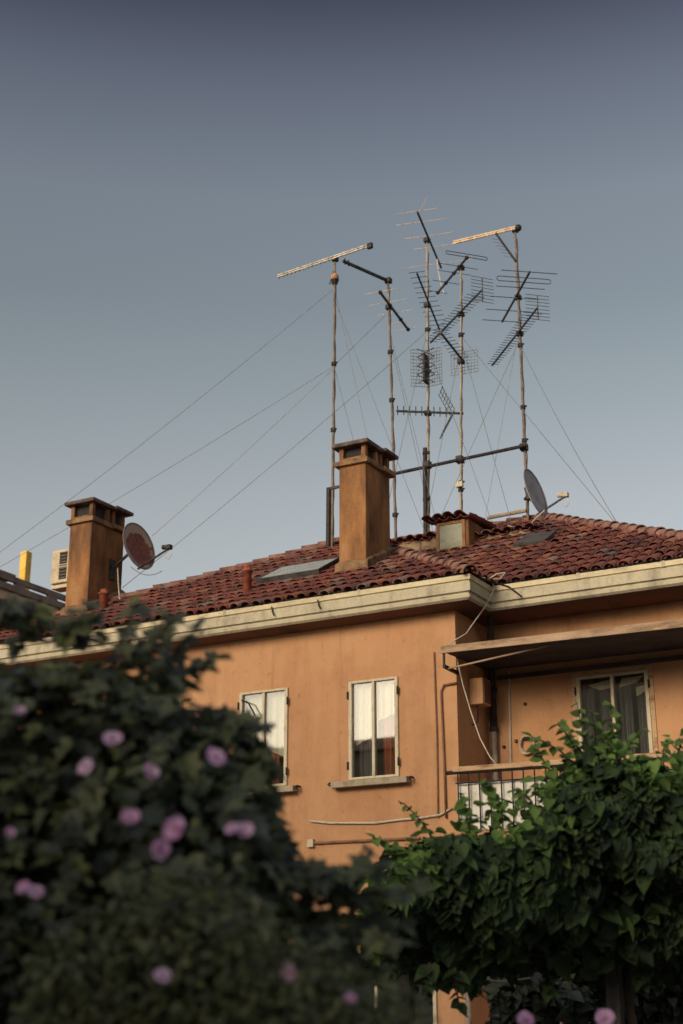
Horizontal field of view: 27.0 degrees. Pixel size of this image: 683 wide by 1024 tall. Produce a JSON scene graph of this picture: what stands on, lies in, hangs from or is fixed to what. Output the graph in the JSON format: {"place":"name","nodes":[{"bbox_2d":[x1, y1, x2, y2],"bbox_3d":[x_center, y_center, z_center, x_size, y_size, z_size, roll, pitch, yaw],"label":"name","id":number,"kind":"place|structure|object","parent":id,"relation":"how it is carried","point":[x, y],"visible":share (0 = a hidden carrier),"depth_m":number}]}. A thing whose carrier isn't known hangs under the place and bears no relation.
{"place":"outdoors","nodes":[
{"label":"outdoors","id":0,"kind":"place"},
{"bbox_2d":[0,0,682,602],"label":"sky","id":1,"kind":"structure","parent":0,"point":[162,162]},
{"label":"ground","id":2,"kind":"structure","parent":0,"visible":0},
{"bbox_2d":[0,569,65,615],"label":"neighbour house","id":3,"kind":"structure","parent":2,"relation":"on","point":[51,598],"depth_m":39.37},
{"bbox_2d":[19,551,31,589],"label":"yellow post","id":4,"kind":"object","parent":3,"relation":"on","point":[25,566],"visible":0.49,"depth_m":40.73},
{"bbox_2d":[50,548,68,592],"bbox_3d":[-5.255,1.115,28.043,0.972,0.788,0.342,-10,-22,27],"label":"outdoor unit","id":5,"kind":"object","parent":3,"relation":"part of","point":[59,571],"visible":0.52,"depth_m":28.04},
{"bbox_2d":[0,593,440,1023],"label":"flowering shrub","id":6,"kind":"object","parent":2,"relation":"on","point":[153,870],"visible":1,"depth_m":4.48},
{"bbox_2d":[0,438,682,1023],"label":"apartment house","id":7,"kind":"structure","parent":2,"relation":"on","point":[328,668],"depth_m":22.04},
{"bbox_2d":[108,559,115,580],"bbox_3d":[-4.415,1.114,27.384,0.025,0.400,0.170,-10,-22,27],"label":"dish bracket","id":8,"kind":"object","parent":7,"relation":"attached to","point":[111,571],"visible":1,"depth_m":27.36},
{"bbox_2d":[112,522,172,569],"bbox_3d":[-3.792,0.636,27.284,1.407,0.956,0.920,-10,-22,27],"label":"satellite dish","id":9,"kind":"object","parent":8,"relation":"attached to","point":[138,545],"visible":1,"depth_m":27.38},
{"bbox_2d":[117,567,119,598],"bbox_3d":[-4.213,1.497,26.934,0.403,1.064,0.418,-10,-22,27],"label":"aerial cable","id":10,"kind":"object","parent":9,"relation":"hanging from","point":[118,582],"visible":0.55,"depth_m":27.13},
{"bbox_2d":[237,687,300,794],"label":"window","id":11,"kind":"structure","parent":7,"relation":"in","point":[271,703],"depth_m":22.86},
{"bbox_2d":[326,262,338,547],"bbox_3d":[-0.163,-2.129,28.211,0.272,6.354,0.180,-10,-22,27],"label":"aerial mast","id":12,"kind":"object","parent":7,"relation":"on","point":[330,493],"visible":0.95,"depth_m":27.83},
{"bbox_2d":[0,367,331,566],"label":"guy wire","id":13,"kind":"object","parent":12,"relation":"attached to","point":[183,459],"visible":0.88,"depth_m":29.88},
{"bbox_2d":[0,288,333,551],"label":"guy wire","id":14,"kind":"object","parent":12,"relation":"attached to","point":[171,420],"visible":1,"depth_m":30.59},
{"bbox_2d":[152,369,332,535],"bbox_3d":[-1.957,-1.202,28.347,3.584,3.260,1.011,-10,-22,27],"label":"guy wire","id":15,"kind":"object","parent":12,"relation":"attached to","point":[243,453],"visible":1,"depth_m":28.33},
{"bbox_2d":[277,242,372,284],"bbox_3d":[-0.369,-4.948,29.256,2.373,0.620,0.257,-10,-22,27],"label":"tv aerial","id":16,"kind":"object","parent":12,"relation":"attached to","point":[335,258],"visible":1,"depth_m":29.25},
{"bbox_2d":[335,371,352,437],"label":"guy wire","id":17,"kind":"object","parent":12,"relation":"attached to","point":[343,403],"visible":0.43,"depth_m":28.19},
{"bbox_2d":[336,297,367,437],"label":"guy wire","id":18,"kind":"object","parent":12,"relation":"attached to","point":[352,369],"visible":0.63,"depth_m":28.47},
{"bbox_2d":[336,304,425,532],"bbox_3d":[0.750,-1.916,28.083,1.600,5.113,0.809,-10,-22,27],"label":"guy wire","id":19,"kind":"object","parent":12,"relation":"attached to","point":[381,420],"visible":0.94,"depth_m":28.06},
{"bbox_2d":[307,837,420,847],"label":"wall pipe","id":20,"kind":"structure","parent":7,"relation":"attached to","point":[311,843],"depth_m":21.43},
{"bbox_2d":[327,676,413,787],"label":"window","id":21,"kind":"structure","parent":7,"relation":"in","point":[373,704],"depth_m":21.95},
{"bbox_2d":[309,807,452,823],"bbox_3d":[0.567,4.585,21.317,2.415,0.176,0.034,-10,-22,27],"label":"wall cable","id":22,"kind":"object","parent":7,"relation":"attached to","point":[393,820],"depth_m":21.27},
{"bbox_2d":[387,283,398,539],"bbox_3d":[1.034,-1.974,28.419,0.213,6.103,0.110,-10,-22,27],"label":"aerial mast","id":23,"kind":"object","parent":7,"relation":"on","point":[395,514],"visible":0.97,"depth_m":28.41},
{"bbox_2d":[342,258,391,283],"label":"tv aerial","id":24,"kind":"object","parent":23,"relation":"attached to","point":[386,280],"visible":1,"depth_m":29.07},
{"bbox_2d":[363,288,422,330],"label":"tv aerial","id":25,"kind":"object","parent":23,"relation":"attached to","point":[388,305],"visible":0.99,"depth_m":29.23},
{"bbox_2d":[393,354,432,530],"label":"guy wire","id":26,"kind":"object","parent":23,"relation":"attached to","point":[411,431],"visible":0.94,"depth_m":28.17},
{"bbox_2d":[360,951,437,1023],"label":"window","id":27,"kind":"structure","parent":7,"relation":"in","point":[434,1012],"depth_m":20.22},
{"bbox_2d":[423,242,430,534],"bbox_3d":[1.699,-2.417,28.400,0.271,6.709,0.149,-10,-22,27],"label":"aerial mast","id":28,"kind":"object","parent":7,"relation":"on","point":[426,453],"visible":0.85,"depth_m":28.31},
{"bbox_2d":[122,332,425,587],"bbox_3d":[-1.267,-1.095,28.265,5.560,5.246,2.411,-10,-22,27],"label":"guy wire","id":29,"kind":"object","parent":28,"relation":"attached to","point":[280,458],"visible":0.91,"depth_m":28.25},
{"bbox_2d":[390,334,426,494],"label":"guy wire","id":30,"kind":"object","parent":28,"relation":"attached to","point":[407,418],"visible":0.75,"depth_m":28.10},
{"bbox_2d":[391,337,433,511],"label":"guy wire","id":31,"kind":"object","parent":28,"relation":"attached to","point":[413,427],"visible":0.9,"depth_m":28.02},
{"bbox_2d":[410,347,441,386],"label":"panel aerial","id":32,"kind":"object","parent":28,"relation":"attached to","point":[424,363],"visible":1,"depth_m":28.36},
{"bbox_2d":[396,386,463,438],"bbox_3d":[1.763,-1.972,28.226,1.127,0.973,0.829,-10,-22,27],"label":"tv aerial","id":33,"kind":"object","parent":28,"relation":"attached to","point":[427,412],"visible":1,"depth_m":28.19},
{"bbox_2d":[411,271,448,329],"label":"tv aerial","id":34,"kind":"object","parent":28,"relation":"attached to","point":[427,304],"visible":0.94,"depth_m":28.91},
{"bbox_2d":[397,196,471,292],"bbox_3d":[1.670,-5.312,29.452,1.717,1.078,2.452,-10,-22,27],"label":"tv aerial","id":35,"kind":"object","parent":28,"relation":"attached to","point":[427,239],"visible":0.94,"depth_m":29.44},
{"bbox_2d":[430,353,493,526],"bbox_3d":[2.304,-1.541,27.761,1.308,4.093,0.009,-10,-22,27],"label":"guy wire","id":36,"kind":"object","parent":28,"relation":"attached to","point":[463,444],"visible":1,"depth_m":27.60},
{"bbox_2d":[433,652,438,817],"bbox_3d":[1.417,3.309,21.261,0.041,2.491,0.026,-10,-22,27],"label":"wall pipe","id":37,"kind":"object","parent":7,"relation":"attached to","point":[436,734],"depth_m":21.24},
{"bbox_2d":[440,682,456,817],"bbox_3d":[1.607,3.512,21.067,0.288,2.000,0.034,-10,-22,27],"label":"wall pipe","id":38,"kind":"object","parent":7,"relation":"attached to","point":[443,749],"depth_m":21.13},
{"bbox_2d":[458,270,464,510],"bbox_3d":[2.377,-2.165,28.176,0.257,5.868,0.110,-10,-22,27],"label":"aerial mast","id":39,"kind":"object","parent":7,"relation":"on","point":[460,334],"visible":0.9,"depth_m":28.26},
{"bbox_2d":[423,351,459,533],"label":"guy wire","id":40,"kind":"object","parent":39,"relation":"attached to","point":[443,433],"visible":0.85,"depth_m":27.95},
{"bbox_2d":[433,330,477,375],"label":"tv aerial","id":41,"kind":"object","parent":39,"relation":"attached to","point":[460,360],"visible":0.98,"depth_m":28.38},
{"bbox_2d":[429,250,487,294],"bbox_3d":[2.313,-4.948,29.321,1.626,0.142,1.575,-10,-22,27],"label":"tv aerial","id":42,"kind":"object","parent":39,"relation":"attached to","point":[461,266],"visible":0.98,"depth_m":29.10},
{"bbox_2d":[455,481,463,504],"bbox_3d":[2.292,-0.366,27.540,0.150,0.462,0.088,-10,-22,27],"label":"mast box","id":43,"kind":"object","parent":39,"relation":"attached to","point":[458,484],"visible":1,"depth_m":27.55},
{"bbox_2d":[426,276,493,342],"bbox_3d":[2.334,-3.984,28.839,2.129,0.531,1.896,-10,-22,27],"label":"tv aerial","id":44,"kind":"object","parent":39,"relation":"attached to","point":[460,313],"visible":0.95,"depth_m":28.46},
{"bbox_2d":[463,348,511,523],"bbox_3d":[2.822,-1.617,27.846,0.858,3.992,0.210,-10,-22,27],"label":"guy wire","id":45,"kind":"object","parent":39,"relation":"attached to","point":[487,435],"visible":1,"depth_m":27.80},
{"bbox_2d":[461,336,613,520],"bbox_3d":[3.591,-1.653,26.603,3.353,4.914,1.133,-10,-22,27],"label":"guy wire","id":46,"kind":"object","parent":39,"relation":"attached to","point":[538,429],"visible":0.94,"depth_m":26.44},
{"bbox_2d":[395,442,528,534],"bbox_3d":[2.341,-0.277,27.534,2.575,2.063,0.943,-10,-22,27],"label":"stay bar","id":47,"kind":"object","parent":7,"relation":"attached to","point":[459,459],"visible":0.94,"depth_m":27.65},
{"bbox_2d":[465,992,471,1023],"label":"rain pipe","id":48,"kind":"object","parent":7,"relation":"attached to","point":[469,1012],"depth_m":19.73},
{"bbox_2d":[448,576,494,644],"bbox_3d":[1.985,1.491,21.486,0.508,1.148,0.761,-10,-22,27],"label":"aerial cable","id":49,"kind":"object","parent":7,"relation":"hanging from","point":[478,615],"visible":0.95,"depth_m":21.56},
{"bbox_2d":[456,659,496,763],"bbox_3d":[1.999,2.943,20.971,0.618,1.656,0.020,-10,-22,27],"label":"aerial cable","id":50,"kind":"object","parent":7,"relation":"hanging from","point":[472,714],"visible":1,"depth_m":21.00},
{"bbox_2d":[469,677,490,724],"bbox_3d":[2.120,2.911,21.698,0.251,0.719,0.300,-10,-22,27],"label":"meter box","id":51,"kind":"object","parent":7,"relation":"attached to","point":[480,692],"visible":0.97,"depth_m":21.63},
{"bbox_2d":[483,679,490,703],"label":"box door","id":52,"kind":"structure","parent":51,"relation":"in","point":[487,688],"depth_m":21.68},
{"bbox_2d":[482,572,505,580],"bbox_3d":[2.252,0.968,21.814,0.401,0.158,0.465,-10,-22,27],"label":"aerial cable","id":53,"kind":"object","parent":7,"relation":"on","point":[497,574],"visible":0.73,"depth_m":21.90},
{"bbox_2d":[487,509,525,519],"bbox_3d":[3.164,0.043,27.284,0.763,0.152,0.228,-10,-22,27],"label":"ridge bar","id":54,"kind":"object","parent":7,"relation":"on","point":[507,514],"visible":1,"depth_m":27.25},
{"bbox_2d":[514,232,529,520],"bbox_3d":[3.580,-2.754,28.152,0.153,6.524,0.110,-10,-22,27],"label":"aerial mast","id":55,"kind":"object","parent":7,"relation":"on","point":[523,406],"visible":0.88,"depth_m":28.12},
{"bbox_2d":[434,341,518,530],"bbox_3d":[2.645,-1.498,27.788,1.666,4.129,0.809,-10,-22,27],"label":"guy wire","id":56,"kind":"object","parent":55,"relation":"attached to","point":[477,433],"visible":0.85,"depth_m":27.80},
{"bbox_2d":[453,224,521,261],"bbox_3d":[3.029,-5.388,29.338,1.503,0.829,0.198,-10,-22,27],"label":"tv aerial","id":57,"kind":"object","parent":55,"relation":"attached to","point":[517,228],"visible":1,"depth_m":29.27},
{"bbox_2d":[485,336,517,517],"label":"guy wire","id":58,"kind":"object","parent":55,"relation":"attached to","point":[500,430],"visible":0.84,"depth_m":27.89},
{"bbox_2d":[487,294,549,365],"bbox_3d":[3.494,-3.531,28.538,2.064,0.531,2.218,-10,-22,27],"label":"tv aerial","id":59,"kind":"object","parent":55,"relation":"attached to","point":[518,333],"visible":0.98,"depth_m":28.16},
{"bbox_2d":[482,270,555,322],"bbox_3d":[3.537,-4.369,28.679,2.084,0.157,2.303,-10,-22,27],"label":"tv aerial","id":60,"kind":"object","parent":55,"relation":"attached to","point":[517,296],"visible":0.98,"depth_m":28.37},
{"bbox_2d":[523,468,569,515],"bbox_3d":[3.858,-0.411,26.939,0.961,0.952,0.922,-10,-22,27],"label":"satellite dish","id":61,"kind":"object","parent":55,"relation":"attached to","point":[535,494],"visible":0.99,"depth_m":27.11},
{"bbox_2d":[521,347,615,520],"bbox_3d":[4.176,-1.540,26.452,2.274,4.616,1.547,-10,-22,27],"label":"guy wire","id":62,"kind":"object","parent":55,"relation":"attached to","point":[567,437],"visible":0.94,"depth_m":26.32},
{"bbox_2d":[519,735,536,754],"bbox_3d":[2.854,3.552,21.697,0.293,0.304,0.073,-10,-22,27],"label":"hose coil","id":63,"kind":"object","parent":7,"relation":"hanging from","point":[524,737],"visible":0.62,"depth_m":21.71},
{"bbox_2d":[571,664,658,764],"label":"window","id":64,"kind":"structure","parent":7,"relation":"in","point":[630,690],"depth_m":21.39},
{"bbox_2d":[336,701,682,1023],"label":"climbing vine","id":65,"kind":"object","parent":2,"relation":"on","point":[579,873],"visible":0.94,"depth_m":9.71},
{"bbox_2d":[398,951,624,1023],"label":"pergola","id":66,"kind":"object","parent":2,"relation":"on","point":[614,992],"depth_m":10.12},
{"bbox_2d":[490,977,529,981],"bbox_3d":[1.338,3.873,11.780,0.398,0.038,0.230,-10,-22,27],"label":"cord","id":67,"kind":"object","parent":66,"relation":"attached to","point":[506,980],"visible":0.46,"depth_m":11.78},
{"bbox_2d":[517,1009,614,1023],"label":"flowers","id":68,"kind":"object","parent":2,"relation":"on","point":[599,1016],"visible":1,"depth_m":5.79},
{"bbox_2d":[482,971,682,1023],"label":"ivy hedge","id":69,"kind":"object","parent":2,"relation":"on","point":[577,1003],"visible":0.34,"depth_m":12.22}
]}

